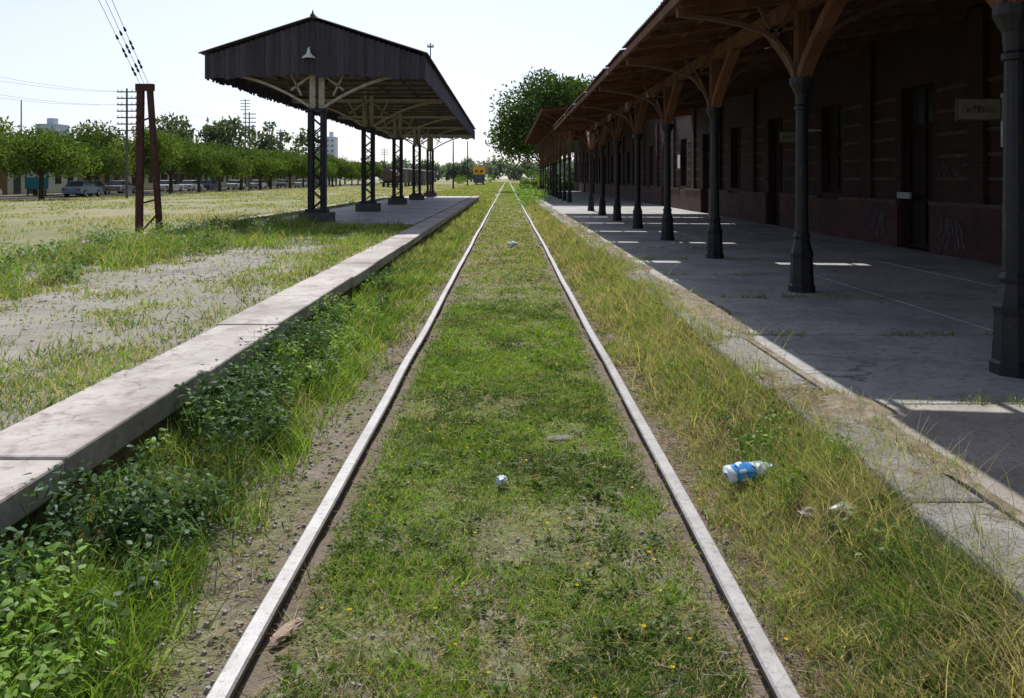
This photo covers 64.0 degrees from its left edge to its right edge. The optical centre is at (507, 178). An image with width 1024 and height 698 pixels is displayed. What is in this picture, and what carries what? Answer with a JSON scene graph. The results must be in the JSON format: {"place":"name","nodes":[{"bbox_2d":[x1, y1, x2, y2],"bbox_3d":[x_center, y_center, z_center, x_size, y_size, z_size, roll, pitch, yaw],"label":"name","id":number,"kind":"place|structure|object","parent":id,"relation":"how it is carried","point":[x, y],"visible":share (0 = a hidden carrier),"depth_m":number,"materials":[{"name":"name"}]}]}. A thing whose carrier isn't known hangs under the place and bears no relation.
{"place":"outdoors","nodes":[
{"label":"outdoors","id":0,"kind":"place"},
{"bbox_2d":[0,169,5,194],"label":"street house","id":1,"kind":"structure","parent":0,"point":[2,183],"depth_m":82.94,"materials":[{"name":"paint"}]},
{"bbox_2d":[6,167,77,194],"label":"street house","id":2,"kind":"structure","parent":0,"point":[17,186],"depth_m":86.55,"materials":[{"name":"paint"}]},
{"bbox_2d":[14,173,72,193],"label":"windows and door","id":3,"kind":"structure","parent":2,"relation":"in","point":[17,183],"depth_m":85.58,"materials":[{"name":"grey glass"}]},
{"bbox_2d":[35,118,68,135],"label":"apartment tower","id":4,"kind":"structure","parent":0,"point":[54,124],"depth_m":397.05,"materials":[{"name":"paint"}]},
{"bbox_2d":[78,169,124,185],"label":"street house","id":5,"kind":"structure","parent":0,"point":[105,180],"depth_m":103.74,"materials":[{"name":"paint"}]},
{"bbox_2d":[83,173,118,182],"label":"windows and door","id":6,"kind":"structure","parent":5,"relation":"in","point":[107,179],"depth_m":103.91,"materials":[{"name":"grey glass"}]},
{"bbox_2d":[128,170,168,189],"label":"street house","id":7,"kind":"structure","parent":0,"point":[148,185],"depth_m":116.47,"materials":[{"name":"paint"}]},
{"bbox_2d":[132,174,167,184],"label":"windows and door","id":8,"kind":"structure","parent":7,"relation":"in","point":[165,175],"depth_m":117.34,"materials":[{"name":"grey glass"}]},
{"bbox_2d":[170,169,201,183],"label":"street house","id":9,"kind":"structure","parent":0,"point":[179,178],"depth_m":127.87,"materials":[{"name":"paint"}]},
{"bbox_2d":[174,174,195,181],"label":"windows and door","id":10,"kind":"structure","parent":9,"relation":"in","point":[175,175],"depth_m":128.53,"materials":[{"name":"grey glass"}]},
{"bbox_2d":[0,183,381,197],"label":"street","id":11,"kind":"structure","parent":0,"point":[147,192],"depth_m":90.24,"materials":[{"name":"asphalt"}]},
{"bbox_2d":[75,181,110,194],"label":"parked car","id":12,"kind":"object","parent":11,"relation":"on","point":[106,189],"visible":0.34,"depth_m":81.07,"materials":[{"name":"paint"}]},
{"bbox_2d":[106,180,134,193],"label":"parked car","id":13,"kind":"object","parent":11,"relation":"on","point":[118,186],"visible":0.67,"depth_m":85.57,"materials":[{"name":"paint"}]},
{"bbox_2d":[160,180,183,191],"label":"parked car","id":14,"kind":"object","parent":11,"relation":"on","point":[164,184],"visible":0.59,"depth_m":98.30,"materials":[{"name":"paint"}]},
{"bbox_2d":[180,180,203,190],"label":"parked car","id":15,"kind":"object","parent":11,"relation":"on","point":[188,185],"visible":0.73,"depth_m":104.62,"materials":[{"name":"paint"}]},
{"bbox_2d":[0,183,391,199],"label":"street kerb","id":16,"kind":"structure","parent":11,"relation":"on","point":[53,196],"depth_m":85.23,"materials":[{"name":"concrete"}]},
{"bbox_2d":[200,180,221,189],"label":"parked car","id":17,"kind":"object","parent":11,"relation":"on","point":[209,184],"visible":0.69,"depth_m":111.54,"materials":[{"name":"paint"}]},
{"bbox_2d":[227,180,245,188],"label":"parked car","id":18,"kind":"object","parent":11,"relation":"on","point":[233,184],"visible":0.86,"depth_m":122.30,"materials":[{"name":"paint"}]},
{"bbox_2d":[250,180,266,188],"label":"parked car","id":19,"kind":"object","parent":11,"relation":"on","point":[254,183],"visible":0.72,"depth_m":133.51,"materials":[{"name":"paint"}]},
{"bbox_2d":[276,180,288,187],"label":"parked car","id":20,"kind":"object","parent":11,"relation":"on","point":[281,183],"visible":0.66,"depth_m":148.37,"materials":[{"name":"paint"}]},
{"bbox_2d":[294,180,307,186],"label":"parked car","id":21,"kind":"object","parent":11,"relation":"on","point":[298,182],"visible":0.77,"depth_m":161.41,"materials":[{"name":"paint"}]},
{"bbox_2d":[0,182,572,250],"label":"field grass","id":22,"kind":"structure","parent":0,"point":[489,188],"depth_m":59.74,"materials":[{"name":"green plant"}]},
{"bbox_2d":[0,0,662,178],"label":"sky","id":23,"kind":"structure","parent":0,"point":[481,46],"materials":[{"name":"white"}]},
{"bbox_2d":[327,132,337,181],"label":"apartment tower","id":24,"kind":"structure","parent":0,"point":[332,144],"depth_m":476.00,"materials":[{"name":"paint"}]},
{"bbox_2d":[0,179,1020,697],"bbox_3d":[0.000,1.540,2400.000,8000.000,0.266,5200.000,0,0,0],"label":"ground","id":25,"kind":"structure","parent":0,"point":[258,673],"depth_m":3.83,"materials":[{"name":"soil"}]},
{"bbox_2d":[0,123,17,168],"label":"street tree","id":26,"kind":"object","parent":25,"relation":"on","point":[5,145],"visible":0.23,"depth_m":72.31,"materials":[{"name":"green plant"}]},
{"bbox_2d":[0,115,20,165],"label":"street tree","id":27,"kind":"object","parent":25,"relation":"on","point":[3,149],"visible":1,"depth_m":57.29,"materials":[{"name":"green plant"}]},
{"bbox_2d":[0,129,70,194],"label":"street tree","id":28,"kind":"object","parent":25,"relation":"on","point":[35,191],"visible":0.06,"depth_m":79.15,"materials":[{"name":"green plant"}]},
{"bbox_2d":[25,165,48,195],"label":"teal billboard","id":29,"kind":"object","parent":25,"relation":"on","point":[31,182],"visible":0.55,"depth_m":77.94,"materials":[{"name":"paint"}]},
{"bbox_2d":[0,124,103,198],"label":"street tree","id":30,"kind":"object","parent":25,"relation":"on","point":[45,155],"visible":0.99,"depth_m":64.33,"materials":[{"name":"green plant"}]},
{"bbox_2d":[61,181,102,196],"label":"parked car","id":31,"kind":"object","parent":25,"relation":"on","point":[83,188],"visible":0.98,"depth_m":73.05,"materials":[{"name":"paint"}]},
{"bbox_2d":[47,119,130,180],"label":"street tree","id":32,"kind":"object","parent":25,"relation":"on","point":[101,136],"visible":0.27,"depth_m":88.42,"materials":[{"name":"green plant"}]},
{"bbox_2d":[46,140,135,196],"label":"street tree","id":33,"kind":"object","parent":25,"relation":"on","point":[109,162],"visible":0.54,"depth_m":74.49,"materials":[{"name":"green plant"}]},
{"bbox_2d":[105,140,135,185],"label":"street tree","id":34,"kind":"object","parent":25,"relation":"on","point":[121,174],"visible":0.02,"depth_m":99.84,"materials":[{"name":"green plant"}]},
{"bbox_2d":[117,88,135,197],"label":"telegraph pole","id":35,"kind":"object","parent":25,"relation":"on","point":[126,164],"visible":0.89,"depth_m":69.94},
{"bbox_2d":[2,77,282,140],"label":"telegraph wires","id":36,"kind":"object","parent":35,"relation":"attached to","point":[125,107],"visible":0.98,"depth_m":67.72,"materials":[{"name":"metal"}]},
{"bbox_2d":[99,125,183,176],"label":"street tree","id":37,"kind":"object","parent":25,"relation":"on","point":[164,153],"visible":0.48,"depth_m":82.45,"materials":[{"name":"green plant"}]},
{"bbox_2d":[128,137,210,192],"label":"street tree","id":38,"kind":"object","parent":25,"relation":"on","point":[195,161],"visible":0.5,"depth_m":91.37,"materials":[{"name":"green plant"}]},
{"bbox_2d":[159,131,196,190],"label":"street tree","id":39,"kind":"object","parent":25,"relation":"on","point":[177,139],"visible":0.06,"depth_m":109.32,"materials":[{"name":"green plant"}]},
{"bbox_2d":[13,111,353,180],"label":"background trees","id":40,"kind":"object","parent":25,"relation":"on","point":[209,133],"visible":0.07,"depth_m":176.63,"materials":[{"name":"green plant"}]},
{"bbox_2d":[170,139,216,189],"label":"street tree","id":41,"kind":"object","parent":25,"relation":"on","point":[203,149],"depth_m":119.11,"materials":[{"name":"green plant"}]},
{"bbox_2d":[174,146,223,191],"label":"street tree","id":42,"kind":"object","parent":25,"relation":"on","point":[212,169],"visible":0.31,"depth_m":99.37,"materials":[{"name":"green plant"}]},
{"bbox_2d":[202,173,229,187],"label":"street house","id":43,"kind":"structure","parent":25,"relation":"on","point":[225,180],"depth_m":147.25,"materials":[{"name":"paint"}]},
{"bbox_2d":[199,141,242,188],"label":"street tree","id":44,"kind":"object","parent":25,"relation":"on","point":[220,146],"visible":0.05,"depth_m":128.89,"materials":[{"name":"green plant"}]},
{"bbox_2d":[199,143,254,190],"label":"street tree","id":45,"kind":"object","parent":25,"relation":"on","point":[228,163],"visible":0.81,"depth_m":105.67,"materials":[{"name":"green plant"}]},
{"bbox_2d":[0,196,479,566],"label":"island platform","id":46,"kind":"structure","parent":25,"relation":"on","point":[113,416],"depth_m":6.67,"materials":[{"name":"concrete"}]},
{"bbox_2d":[135,84,162,232],"bbox_3d":[-8.298,-0.355,18.995,0.635,3.684,0.150,0,0,0],"label":"rusty signal mast","id":47,"kind":"object","parent":46,"relation":"on","point":[140,90],"visible":0.84,"depth_m":18.95,"materials":[{"name":"metal"}]},
{"bbox_2d":[0,195,414,430],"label":"platform grass","id":48,"kind":"structure","parent":46,"relation":"on","point":[160,244],"depth_m":11.36,"materials":[{"name":"green plant"}]},
{"bbox_2d":[198,10,475,223],"bbox_3d":[-5.400,-1.677,40.807,6.380,6.020,36.433,0,0,0],"label":"platform shelter","id":49,"kind":"object","parent":46,"relation":"on","point":[313,65],"visible":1,"depth_m":23.39,"materials":[{"name":"black paint"}]},
{"bbox_2d":[205,147,276,189],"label":"street tree","id":50,"kind":"object","parent":25,"relation":"on","point":[255,158],"visible":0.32,"depth_m":115.79,"materials":[{"name":"green plant"}]},
{"bbox_2d":[240,99,249,187],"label":"telegraph pole","id":51,"kind":"object","parent":25,"relation":"on","point":[245,103],"visible":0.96,"depth_m":146.94,"materials":[{"name":"grey wood"}]},
{"bbox_2d":[243,112,255,190],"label":"telegraph pole","id":52,"kind":"object","parent":25,"relation":"on","point":[249,122],"visible":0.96,"depth_m":107.93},
{"bbox_2d":[250,175,267,185],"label":"street house","id":53,"kind":"structure","parent":25,"relation":"on","point":[263,179],"depth_m":170.90,"materials":[{"name":"paint"}]},
{"bbox_2d":[245,149,283,188],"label":"street tree","id":54,"kind":"object","parent":25,"relation":"on","point":[275,163],"visible":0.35,"depth_m":121.27,"materials":[{"name":"green plant"}]},
{"bbox_2d":[265,121,273,149],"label":"telegraph pole","id":55,"kind":"object","parent":25,"relation":"on","point":[269,128],"visible":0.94,"depth_m":161.96,"materials":[{"name":"grey wood"}]},
{"bbox_2d":[267,149,279,186],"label":"street tree","id":56,"kind":"object","parent":25,"relation":"on","point":[274,155],"visible":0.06,"depth_m":160.65,"materials":[{"name":"green plant"}]},
{"bbox_2d":[256,154,292,188],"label":"street tree","id":57,"kind":"object","parent":25,"relation":"on","point":[282,172],"visible":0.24,"depth_m":131.99,"materials":[{"name":"green plant"}]},
{"bbox_2d":[270,617,303,642],"bbox_3d":[-0.791,1.614,2.930,0.060,0.023,0.165,0,0,27],"label":"cardboard scrap","id":58,"kind":"object","parent":25,"relation":"on","point":[281,633],"visible":1,"depth_m":2.92,"materials":[{"name":"cardboard"}]},
{"bbox_2d":[271,147,307,179],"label":"street tree","id":59,"kind":"object","parent":25,"relation":"on","point":[284,155],"visible":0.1,"depth_m":169.31,"materials":[{"name":"green plant"}]},
{"bbox_2d":[273,150,307,187],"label":"street tree","id":60,"kind":"object","parent":25,"relation":"on","point":[298,166],"visible":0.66,"depth_m":142.13,"materials":[{"name":"green plant"}]},
{"bbox_2d":[286,175,298,185],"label":"street house","id":61,"kind":"structure","parent":25,"relation":"on","point":[293,180],"depth_m":194.57,"materials":[{"name":"paint"}]},
{"bbox_2d":[293,158,319,186],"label":"street tree","id":62,"kind":"object","parent":25,"relation":"on","point":[317,172],"visible":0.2,"depth_m":150.20,"materials":[{"name":"green plant"}]},
{"bbox_2d":[291,158,338,177],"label":"street tree","id":63,"kind":"object","parent":25,"relation":"on","point":[329,170],"visible":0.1,"depth_m":158.40,"materials":[{"name":"green plant"}]},
{"bbox_2d":[316,152,349,185],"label":"street tree","id":64,"kind":"object","parent":25,"relation":"on","point":[341,167],"visible":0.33,"depth_m":174.79,"materials":[{"name":"green plant"}]},
{"bbox_2d":[330,158,357,185],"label":"street tree","id":65,"kind":"object","parent":25,"relation":"on","point":[350,168],"visible":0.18,"depth_m":185.98,"materials":[{"name":"green plant"}]},
{"bbox_2d":[342,165,360,185],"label":"street tree","id":66,"kind":"object","parent":25,"relation":"on","point":[354,175],"visible":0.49,"depth_m":193.98,"materials":[{"name":"green plant"}]},
{"bbox_2d":[355,160,382,177],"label":"street tree","id":67,"kind":"object","parent":25,"relation":"on","point":[379,169],"visible":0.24,"depth_m":220.69,"materials":[{"name":"green plant"}]},
{"bbox_2d":[380,167,398,186],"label":"tank wagon","id":68,"kind":"object","parent":25,"relation":"on","point":[386,175],"visible":0.69,"depth_m":151.83,"materials":[{"name":"black paint"}]},
{"bbox_2d":[396,167,409,185],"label":"freight wagon","id":69,"kind":"object","parent":25,"relation":"on","point":[405,175],"visible":0.34,"depth_m":169.91,"materials":[{"name":"paint"}]},
{"bbox_2d":[404,168,415,185],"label":"freight wagon","id":70,"kind":"object","parent":25,"relation":"on","point":[410,175],"visible":0.32,"depth_m":178.71,"materials":[{"name":"paint"}]},
{"bbox_2d":[417,170,425,184],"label":"freight wagon","id":71,"kind":"object","parent":25,"relation":"on","point":[424,176],"visible":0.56,"depth_m":207.40,"materials":[{"name":"paint"}]},
{"bbox_2d":[427,43,433,190],"bbox_3d":[-5.950,-4.417,63.500,0.517,12.200,0.140,0,0,0],"label":"lamp mast","id":72,"kind":"object","parent":25,"relation":"on","point":[430,46],"visible":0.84,"depth_m":63.44,"materials":[{"name":"metal"}]},
{"bbox_2d":[452,141,453,187],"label":"railway pole","id":73,"kind":"object","parent":25,"relation":"on","point":[453,168],"visible":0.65,"depth_m":131.92,"materials":[{"name":"metal"}]},
{"bbox_2d":[338,157,573,182],"bbox_3d":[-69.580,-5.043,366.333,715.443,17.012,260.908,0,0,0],"label":"distant treeline","id":74,"kind":"object","parent":25,"relation":"on","point":[494,167],"visible":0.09,"depth_m":419.48,"materials":[{"name":"green plant"}]},
{"bbox_2d":[0,184,934,697],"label":"bushy weeds","id":75,"kind":"object","parent":25,"relation":"on","point":[134,506],"visible":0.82,"depth_m":3.62,"materials":[{"name":"green plant"}]},
{"bbox_2d":[473,167,485,184],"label":"diesel locomotive","id":76,"kind":"object","parent":25,"relation":"on","point":[478,174],"visible":1,"depth_m":205.79,"materials":[{"name":"orange paint"}]},
{"bbox_2d":[71,272,924,697],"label":"track ballast stones","id":77,"kind":"object","parent":25,"relation":"on","point":[251,612],"visible":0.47,"depth_m":3.48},
{"bbox_2d":[495,475,507,485],"bbox_3d":[-0.026,1.589,4.319,0.066,0.051,0.073,0,0,44],"label":"paper scrap","id":78,"kind":"object","parent":25,"relation":"on","point":[501,479],"visible":1,"depth_m":4.31,"materials":[{"name":"white paper"}]},
{"bbox_2d":[206,183,800,697],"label":"railway track","id":79,"kind":"structure","parent":25,"relation":"on","point":[764,653],"depth_m":3.55,"materials":[{"name":"steel"}]},
{"bbox_2d":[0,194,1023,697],"bbox_3d":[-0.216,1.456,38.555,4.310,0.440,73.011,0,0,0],"label":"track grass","id":80,"kind":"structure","parent":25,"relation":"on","point":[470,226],"depth_m":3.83,"materials":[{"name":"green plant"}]},
{"bbox_2d":[0,197,1023,697],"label":"tall grass tufts","id":81,"kind":"object","parent":25,"relation":"on","point":[126,665],"visible":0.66,"depth_m":3.49,"materials":[{"name":"green plant"}]},
{"bbox_2d":[454,169,573,189],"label":"roadside bushes","id":82,"kind":"object","parent":25,"relation":"on","point":[536,182],"visible":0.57,"depth_m":124.43,"materials":[{"name":"green plant"}]},
{"bbox_2d":[12,251,1020,697],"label":"broadleaf weeds","id":83,"kind":"object","parent":25,"relation":"on","point":[296,669],"visible":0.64,"depth_m":3.59,"materials":[{"name":"green plant"}]},
{"bbox_2d":[483,66,596,187],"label":"broadleaf tree","id":84,"kind":"object","parent":25,"relation":"on","point":[521,119],"visible":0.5,"depth_m":101.43,"materials":[{"name":"green plant"}]},
{"bbox_2d":[546,435,573,440],"bbox_3d":[0.332,1.628,5.153,0.178,0.018,0.107,0,0,-6],"label":"flat stone","id":85,"kind":"object","parent":25,"relation":"on","point":[559,436],"visible":0.86,"depth_m":5.14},
{"bbox_2d":[320,316,890,697],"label":"yellow dandelions","id":86,"kind":"object","parent":25,"relation":"on","point":[643,626],"visible":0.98,"depth_m":3.19,"materials":[{"name":"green plant"}]},
{"bbox_2d":[722,461,774,482],"bbox_3d":[1.262,1.515,4.254,0.288,0.093,0.128,-4,12,-16],"label":"plastic bottle","id":87,"kind":"object","parent":25,"relation":"on","point":[749,471],"visible":0.85,"depth_m":4.21,"materials":[{"name":"plastic"}]},
{"bbox_2d":[533,190,1023,615],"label":"station platform","id":88,"kind":"structure","parent":25,"relation":"on","point":[921,291],"depth_m":7.04,"materials":[{"name":"concrete"}]},
{"bbox_2d":[539,157,571,202],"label":"canopy cast iron columns","id":89,"kind":"structure","parent":88,"relation":"on","point":[556,193],"depth_m":58.75,"materials":[{"name":"metal"}]},
{"bbox_2d":[525,106,587,166],"bbox_3d":[4.854,-2.824,67.500,5.868,3.253,45.000,0,0,0],"label":"canopy timber frame","id":90,"kind":"object","parent":89,"relation":"on","point":[555,112],"visible":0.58,"depth_m":58.78,"materials":[{"name":"wood"}]},
{"bbox_2d":[525,104,571,141],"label":"canopy corrugated roof","id":91,"kind":"structure","parent":90,"relation":"on","point":[558,106],"depth_m":46.02,"materials":[{"name":"metal"}]},
{"bbox_2d":[529,113,574,166],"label":"canopy iron brackets","id":92,"kind":"object","parent":90,"relation":"attached to","point":[545,141],"visible":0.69,"depth_m":60.90,"materials":[{"name":"metal"}]},
{"bbox_2d":[559,214,1023,481],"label":"paving joint weeds","id":93,"kind":"object","parent":88,"relation":"on","point":[899,333],"visible":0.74,"depth_m":5.00,"materials":[{"name":"green plant"}]},
{"bbox_2d":[587,1,1023,378],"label":"canopy cast iron columns","id":94,"kind":"structure","parent":88,"relation":"on","point":[1006,359],"depth_m":5.71,"materials":[{"name":"metal"}]},
{"bbox_2d":[558,0,1006,149],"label":"canopy iron brackets","id":95,"kind":"object","parent":94,"relation":"attached to","point":[770,34],"visible":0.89,"depth_m":13.91,"materials":[{"name":"metal"}]},
{"bbox_2d":[554,0,1023,149],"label":"canopy timber frame","id":96,"kind":"object","parent":94,"relation":"on","point":[808,52],"visible":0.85,"depth_m":13.88,"materials":[{"name":"wood"}]},
{"bbox_2d":[553,0,950,126],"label":"canopy corrugated roof","id":97,"kind":"structure","parent":96,"relation":"on","point":[645,24],"depth_m":13.37,"materials":[{"name":"metal"}]},
{"bbox_2d":[574,2,1003,248],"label":"brick walls","id":98,"kind":"structure","parent":25,"relation":"on","point":[936,56],"depth_m":18.29,"materials":[{"name":"brick"}]},
{"bbox_2d":[677,153,680,168],"bbox_3d":[7.682,-0.767,36.600,0.036,0.700,0.600,0,0,0],"label":"wall notice","id":99,"kind":"object","parent":98,"relation":"attached to","point":[678,161],"depth_m":36.47,"materials":[{"name":"paper"}]},
{"bbox_2d":[629,85,933,249],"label":"doors and windows","id":100,"kind":"structure","parent":98,"relation":"attached to","point":[921,144],"depth_m":16.17,"materials":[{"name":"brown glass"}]},
{"bbox_2d":[573,5,1003,264],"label":"plinth and stone bands","id":101,"kind":"structure","parent":98,"relation":"attached to","point":[979,215],"depth_m":17.46,"materials":[{"name":"brown stone"}]},
{"bbox_2d":[779,130,821,142],"bbox_3d":[7.195,-0.862,20.095,1.030,0.790,0.050,0,0,0],"label":"hanging station sign","id":102,"kind":"object","parent":98,"relation":"attached to","point":[787,136],"visible":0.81,"depth_m":20.07,"materials":[{"name":"metal"}]},
{"bbox_2d":[813,163,966,250],"bbox_3d":[7.755,0.510,17.232,0.083,1.573,6.873,0,0,0],"label":"graffiti","id":103,"kind":"object","parent":98,"relation":"attached to","point":[941,219],"visible":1,"depth_m":14.55,"materials":[{"name":"paint"}]},
{"bbox_2d":[897,192,911,198],"bbox_3d":[7.679,0.323,15.850,0.039,0.120,0.500,0,0,0],"label":"wall plaque","id":104,"kind":"object","parent":98,"relation":"attached to","point":[906,195],"depth_m":15.78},
{"bbox_2d":[955,93,1002,146],"bbox_3d":[7.155,-0.862,12.045,1.110,0.790,0.050,0,0,0],"label":"hanging station sign","id":105,"kind":"object","parent":98,"relation":"attached to","point":[978,109],"visible":0.97,"depth_m":12.02,"materials":[{"name":"white paint"}]},
{"bbox_2d":[797,507,818,518],"bbox_3d":[1.371,1.512,3.719,0.122,0.042,0.077,0,0,-23],"label":"cardboard scrap","id":106,"kind":"object","parent":25,"relation":"on","point":[802,510],"visible":0.59,"depth_m":3.70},
{"bbox_2d":[828,502,856,514],"bbox_3d":[1.479,1.448,3.602,0.141,0.045,0.098,0,0,-11],"label":"clear plastic scrap","id":107,"kind":"object","parent":25,"relation":"on","point":[836,509],"visible":0.48,"depth_m":3.58,"materials":[{"name":"plastic"}]},
{"bbox_3d":[-7.700,-3.917,9.000,1.600,11.200,0.260,0,0,0],"label":"utility pole","id":108,"kind":"object","parent":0,"visible":0},
{"bbox_2d":[99,0,148,83],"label":"overhead wires","id":109,"kind":"object","parent":108,"relation":"attached to","point":[129,51],"visible":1,"depth_m":18.04,"materials":[{"name":"black paint"}]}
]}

